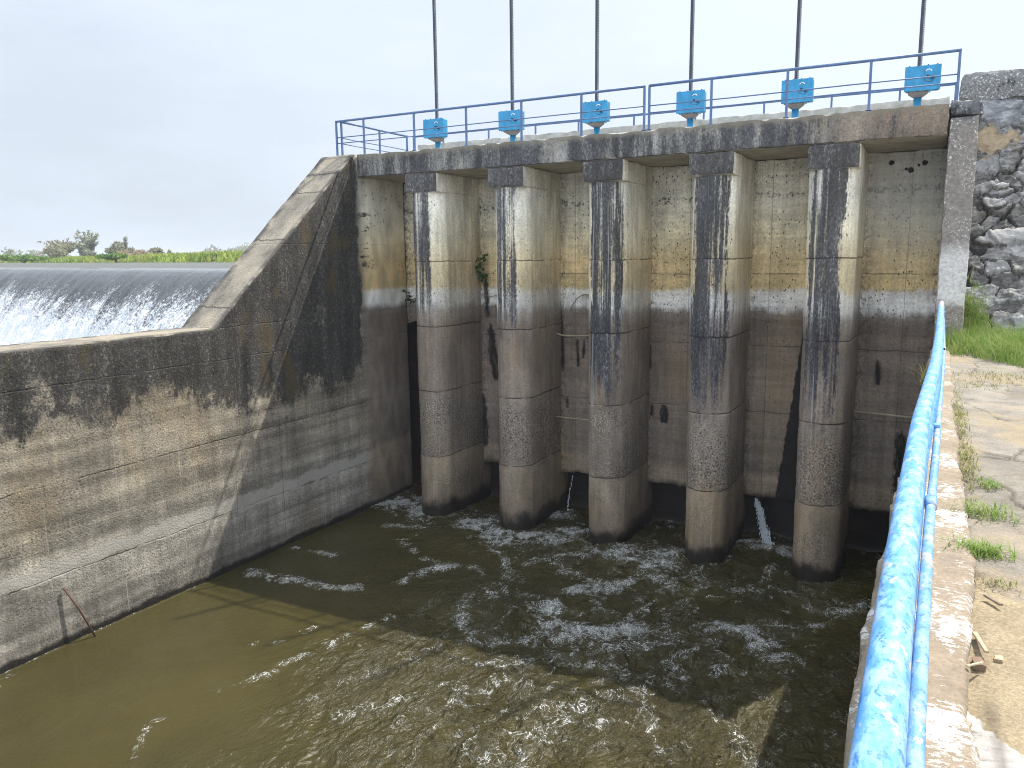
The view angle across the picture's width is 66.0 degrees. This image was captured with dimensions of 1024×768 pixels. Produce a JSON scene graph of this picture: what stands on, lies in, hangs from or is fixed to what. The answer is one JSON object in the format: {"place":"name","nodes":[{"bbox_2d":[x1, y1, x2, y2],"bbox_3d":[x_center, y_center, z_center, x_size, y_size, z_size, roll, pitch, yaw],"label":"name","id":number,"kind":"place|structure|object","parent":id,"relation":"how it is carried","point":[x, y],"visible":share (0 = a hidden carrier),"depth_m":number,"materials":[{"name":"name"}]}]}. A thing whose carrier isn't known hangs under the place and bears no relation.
{"place":"outdoors","nodes":[
{"label":"outdoors","id":0,"kind":"place"},
{"bbox_2d":[0,267,229,344],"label":"cascade water","id":1,"kind":"structure","parent":0,"point":[42,304],"depth_m":28.18,"materials":[{"name":"white liquid"}]},
{"bbox_2d":[0,262,234,267],"bbox_3d":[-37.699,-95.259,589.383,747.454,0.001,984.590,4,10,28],"label":"pond water","id":2,"kind":"structure","parent":0,"point":[145,265],"depth_m":51.48,"materials":[{"name":"grey liquid"}]},
{"bbox_2d":[4,261,235,262],"bbox_3d":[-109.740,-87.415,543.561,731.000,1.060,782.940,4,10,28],"label":"bank","id":3,"kind":"structure","parent":0,"point":[138,262],"depth_m":98.82,"materials":[{"name":"green plant"}]},
{"bbox_2d":[0,246,29,255],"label":"tree","id":4,"kind":"object","parent":3,"relation":"on","point":[10,252],"visible":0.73,"depth_m":192.11,"materials":[{"name":"green plant"}]},
{"bbox_2d":[0,253,50,262],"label":"bush","id":5,"kind":"object","parent":3,"relation":"on","point":[22,259],"visible":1,"depth_m":99.27,"materials":[{"name":"green plant"}]},
{"bbox_2d":[24,250,47,255],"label":"tree","id":6,"kind":"object","parent":3,"relation":"on","point":[31,252],"visible":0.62,"depth_m":203.12,"materials":[{"name":"green plant"}]},
{"bbox_2d":[43,242,72,257],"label":"bush","id":7,"kind":"object","parent":3,"relation":"on","point":[61,251],"visible":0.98,"depth_m":144.09,"materials":[{"name":"green plant"}]},
{"bbox_2d":[38,238,77,255],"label":"tree","id":8,"kind":"object","parent":3,"relation":"on","point":[52,243],"visible":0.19,"depth_m":151.95,"materials":[{"name":"green plant"}]},
{"bbox_2d":[74,242,97,256],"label":"bush","id":9,"kind":"object","parent":3,"relation":"on","point":[80,247],"visible":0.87,"depth_m":146.98,"materials":[{"name":"green plant"}]},
{"bbox_2d":[73,229,99,250],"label":"tree","id":10,"kind":"object","parent":3,"relation":"on","point":[90,242],"visible":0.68,"depth_m":151.71,"materials":[{"name":"plant"}]},
{"bbox_2d":[94,252,127,262],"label":"bush","id":11,"kind":"object","parent":3,"relation":"on","point":[115,257],"visible":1,"depth_m":91.49,"materials":[{"name":"green plant"}]},
{"bbox_2d":[104,240,135,253],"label":"bush","id":12,"kind":"object","parent":3,"relation":"on","point":[113,248],"visible":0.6,"depth_m":150.85,"materials":[{"name":"green plant"}]},
{"bbox_2d":[0,250,243,262],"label":"bank grass","id":13,"kind":"structure","parent":3,"relation":"on","point":[225,256],"depth_m":94.98,"materials":[{"name":"green plant"}]},
{"bbox_2d":[123,236,127,248],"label":"dead tree","id":14,"kind":"object","parent":3,"relation":"on","point":[125,242],"visible":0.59,"depth_m":152.42,"materials":[{"name":"plant"}]},
{"bbox_2d":[116,249,152,254],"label":"bush","id":15,"kind":"object","parent":3,"relation":"on","point":[142,251],"visible":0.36,"depth_m":132.99,"materials":[{"name":"brown plant"}]},
{"bbox_2d":[139,247,164,253],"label":"bush","id":16,"kind":"object","parent":3,"relation":"on","point":[154,250],"visible":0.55,"depth_m":147.76,"materials":[{"name":"green plant"}]},
{"bbox_2d":[202,242,249,251],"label":"treeline","id":17,"kind":"object","parent":3,"relation":"on","point":[240,248],"visible":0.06,"depth_m":320.15,"materials":[{"name":"green plant"}]},
{"bbox_2d":[0,154,412,673],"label":"wing wall","id":18,"kind":"structure","parent":0,"point":[256,405],"depth_m":14.69,"materials":[{"name":"concrete"}]},
{"bbox_2d":[63,588,95,636],"bbox_3d":[-6.738,3.604,12.332,0.414,0.991,0.037,-9,12,-40],"label":"iron rod","id":19,"kind":"object","parent":18,"relation":"attached to","point":[79,609],"visible":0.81,"depth_m":12.31,"materials":[{"name":"metal"}]},
{"bbox_2d":[340,122,407,154],"bbox_3d":[-3.265,-5.740,19.000,0.090,0.807,2.625,4,10,28],"label":"railing","id":20,"kind":"object","parent":18,"relation":"on","point":[357,125],"visible":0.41,"depth_m":18.81,"materials":[{"name":"blue metal"}]},
{"bbox_2d":[0,482,882,767],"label":"water","id":21,"kind":"structure","parent":0,"point":[402,630],"depth_m":11.60,"materials":[{"name":"brown liquid"}]},
{"bbox_2d":[567,476,572,510],"bbox_3d":[1.337,2.522,18.175,0.142,0.899,0.053,3,10,20],"label":"water jet","id":22,"kind":"object","parent":21,"relation":"on","point":[569,495],"visible":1,"depth_m":18.20,"materials":[{"name":"white liquid"}]},
{"bbox_2d":[754,498,774,544],"bbox_3d":[5.097,2.820,16.020,0.219,0.960,0.509,-8,12,-37],"label":"water jet","id":23,"kind":"object","parent":21,"relation":"on","point":[762,525],"visible":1,"depth_m":16.02,"materials":[{"name":"white liquid"}]},
{"bbox_2d":[0,0,1023,255],"label":"sky","id":24,"kind":"structure","parent":0,"point":[178,126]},
{"bbox_2d":[357,96,983,582],"bbox_3d":[2.660,-1.026,17.327,12.533,9.228,4.251,4,10,28],"label":"sluice gate structure","id":25,"kind":"object","parent":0,"point":[751,316],"visible":0.94,"depth_m":15.56,"materials":[{"name":"concrete"}]},
{"bbox_2d":[402,289,415,303],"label":"wall plant","id":26,"kind":"object","parent":25,"relation":"attached to","point":[408,299],"depth_m":19.36,"materials":[{"name":"green plant"}]},
{"bbox_2d":[423,0,447,147],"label":"gate hoist","id":27,"kind":"object","parent":25,"relation":"on","point":[437,139],"visible":0.92,"depth_m":18.61,"materials":[{"name":"metal"}]},
{"bbox_2d":[475,254,487,283],"bbox_3d":[-0.697,-2.658,18.255,0.273,0.712,0.405,-6,11,-28],"label":"wall plant","id":28,"kind":"object","parent":25,"relation":"attached to","point":[479,266],"depth_m":18.27,"materials":[{"name":"green plant"}]},
{"bbox_2d":[335,85,645,155],"bbox_3d":[-0.769,-5.310,16.172,7.335,0.807,0.090,4,10,28],"label":"railing","id":29,"kind":"object","parent":25,"relation":"on","point":[521,118],"visible":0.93,"depth_m":15.84,"materials":[{"name":"blue metal"}]},
{"bbox_2d":[498,0,524,141],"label":"gate hoist","id":30,"kind":"object","parent":25,"relation":"on","point":[512,132],"visible":0.9,"depth_m":17.68,"materials":[{"name":"blue metal"}]},
{"bbox_2d":[413,111,695,149],"bbox_3d":[0.699,-5.714,18.551,7.370,0.804,0.090,4,10,28],"label":"railing","id":31,"kind":"object","parent":25,"relation":"on","point":[578,121],"visible":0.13,"depth_m":18.19,"materials":[{"name":"blue metal"}]},
{"bbox_2d":[555,416,588,419],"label":"branch","id":32,"kind":"object","parent":25,"relation":"attached to","point":[571,418],"visible":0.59,"depth_m":17.73,"materials":[{"name":"brown wood"}]},
{"bbox_2d":[557,333,588,336],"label":"branch","id":33,"kind":"object","parent":25,"relation":"attached to","point":[573,335],"visible":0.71,"depth_m":17.39,"materials":[{"name":"brown wood"}]},
{"bbox_2d":[570,294,588,312],"bbox_3d":[1.482,-1.739,17.305,0.440,0.466,0.079,1,9,7],"label":"dead frond","id":34,"kind":"object","parent":25,"relation":"attached to","point":[576,299],"visible":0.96,"depth_m":17.29,"materials":[{"name":"grey plant"}]},
{"bbox_2d":[583,0,609,133],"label":"gate hoist","id":35,"kind":"object","parent":25,"relation":"on","point":[598,123],"visible":0.91,"depth_m":16.73,"materials":[{"name":"blue metal"}]},
{"bbox_2d":[676,0,705,126],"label":"gate hoist","id":36,"kind":"object","parent":25,"relation":"on","point":[690,95],"visible":0.92,"depth_m":15.79,"materials":[{"name":"blue metal"}]},
{"bbox_2d":[781,0,813,117],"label":"gate hoist","id":37,"kind":"object","parent":25,"relation":"on","point":[795,105],"visible":0.84,"depth_m":14.85,"materials":[{"name":"blue metal"}]},
{"bbox_2d":[646,48,961,129],"bbox_3d":[4.694,-4.907,13.294,5.030,0.807,0.090,4,10,28],"label":"railing","id":38,"kind":"object","parent":25,"relation":"on","point":[787,70],"visible":0.95,"depth_m":13.16,"materials":[{"name":"blue metal"}]},
{"bbox_2d":[703,84,955,118],"bbox_3d":[6.133,-5.314,15.688,4.760,0.804,0.090,4,10,28],"label":"railing","id":39,"kind":"object","parent":25,"relation":"on","point":[832,96],"visible":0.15,"depth_m":15.44,"materials":[{"name":"blue metal"}]},
{"bbox_2d":[853,411,911,418],"bbox_3d":[7.000,0.585,14.665,1.242,0.084,0.047,5,11,29],"label":"metal bar","id":40,"kind":"object","parent":25,"relation":"attached to","point":[884,414],"visible":0.71,"depth_m":14.70,"materials":[{"name":"grey metal"}]},
{"bbox_2d":[904,0,941,105],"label":"gate hoist","id":41,"kind":"object","parent":25,"relation":"on","point":[916,94],"visible":0.83,"depth_m":13.89,"materials":[{"name":"blue paint"},{"name":"dark steel"},{"name":"grey steel"}]},
{"bbox_2d":[843,348,979,767],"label":"channel wall","id":42,"kind":"structure","parent":0,"point":[950,742],"depth_m":3.23,"materials":[{"name":"concrete"}]},
{"bbox_2d":[848,299,945,767],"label":"pipe railing","id":43,"kind":"object","parent":42,"relation":"on","point":[890,725],"visible":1,"depth_m":1.86,"materials":[{"name":"blue metal"}]},
{"bbox_2d":[909,359,928,383],"bbox_3d":[5.062,-0.176,9.706,1.500,0.304,0.794,-6,10,-28],"label":"weed","id":44,"kind":"object","parent":42,"relation":"on","point":[923,374],"visible":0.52,"depth_m":9.83,"materials":[{"name":"green plant"}]},
{"bbox_2d":[950,352,1023,767],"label":"walkway","id":45,"kind":"structure","parent":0,"point":[995,714],"depth_m":3.96,"materials":[{"name":"concrete"},{"name":"sand"}]},
{"bbox_2d":[950,389,979,455],"bbox_3d":[4.122,0.282,7.244,0.287,0.075,3.120,4,10,28],"label":"grass tuft","id":46,"kind":"object","parent":45,"relation":"on","point":[958,406],"visible":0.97,"depth_m":7.04,"materials":[{"name":"plant"}]},
{"bbox_2d":[953,439,985,501],"bbox_3d":[3.206,0.573,5.554,0.262,0.065,1.690,4,10,28],"label":"grass tuft","id":47,"kind":"object","parent":45,"relation":"on","point":[963,470],"visible":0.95,"depth_m":5.55,"materials":[{"name":"plant"}]},
{"bbox_2d":[935,530,1019,562],"bbox_3d":[2.379,0.823,4.036,0.448,0.080,0.326,2,10,15],"label":"grass tuft","id":48,"kind":"object","parent":45,"relation":"on","point":[980,549],"visible":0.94,"depth_m":4.00,"materials":[{"name":"green plant"}]},
{"bbox_2d":[972,656,986,671],"bbox_3d":[1.761,1.055,2.976,0.047,0.038,0.086,4,10,28],"label":"brick fragment","id":49,"kind":"object","parent":45,"relation":"on","point":[981,667],"visible":0.89,"depth_m":2.95,"materials":[{"name":"brown brick"}]},
{"bbox_2d":[965,661,983,666],"bbox_3d":[1.704,1.030,2.903,0.105,0.021,0.012,-6,11,-30],"label":"stick","id":50,"kind":"object","parent":49,"relation":"on","point":[973,664],"visible":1,"depth_m":2.90,"materials":[{"name":"brown wood"}]},
{"bbox_2d":[972,631,988,652],"bbox_3d":[1.834,1.010,3.088,0.022,0.026,0.202,3,10,19],"label":"stick","id":51,"kind":"object","parent":45,"relation":"on","point":[980,641],"visible":1,"depth_m":3.08,"materials":[{"name":"brown wood"}]},
{"bbox_2d":[944,497,1023,524],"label":"grass tuft","id":52,"kind":"object","parent":45,"relation":"on","point":[977,510],"visible":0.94,"depth_m":4.61,"materials":[{"name":"green plant"}]},
{"bbox_2d":[947,376,1022,390],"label":"grass tuft","id":53,"kind":"object","parent":45,"relation":"on","point":[981,384],"visible":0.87,"depth_m":8.95,"materials":[{"name":"plant"}]},
{"bbox_2d":[970,476,1003,490],"bbox_3d":[3.105,0.643,5.146,0.276,0.061,0.220,-2,9,-7],"label":"grass tuft","id":54,"kind":"object","parent":45,"relation":"on","point":[989,483],"visible":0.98,"depth_m":5.15,"materials":[{"name":"green plant"}]},
{"bbox_2d":[953,367,1023,382],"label":"grass tuft","id":55,"kind":"object","parent":45,"relation":"on","point":[1021,376],"visible":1,"depth_m":9.60,"materials":[{"name":"beige plant"}]},
{"bbox_2d":[959,572,1021,591],"bbox_3d":[2.231,0.910,3.654,0.255,0.035,0.161,7,12,38],"label":"grass tuft","id":56,"kind":"object","parent":45,"relation":"on","point":[995,582],"visible":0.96,"depth_m":3.65,"materials":[{"name":"beige plant"}]},
{"bbox_2d":[983,594,1003,605],"bbox_3d":[2.120,0.951,3.475,0.024,0.014,0.113,-1,9,0],"label":"stick","id":57,"kind":"object","parent":45,"relation":"on","point":[992,599],"visible":1,"depth_m":3.47,"materials":[{"name":"beige wood"}]},
{"bbox_2d":[993,655,1003,662],"bbox_3d":[1.846,1.045,2.992,0.034,0.030,0.043,4,10,28],"label":"stone","id":58,"kind":"object","parent":45,"relation":"on","point":[998,658],"visible":1,"depth_m":2.98,"materials":[{"name":"stone"}]},
{"label":"ground","id":59,"kind":"structure","parent":0,"visible":0},
{"bbox_2d":[945,265,1023,367],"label":"grass","id":60,"kind":"structure","parent":59,"relation":"on","point":[979,338],"depth_m":11.87,"materials":[{"name":"green plant"}]},
{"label":"embankment","id":61,"kind":"structure","parent":0,"visible":0},
{"bbox_2d":[959,69,1023,335],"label":"retaining wall","id":62,"kind":"structure","parent":61,"relation":"on","point":[996,251],"depth_m":13.82,"materials":[{"name":"stone"}]}
]}

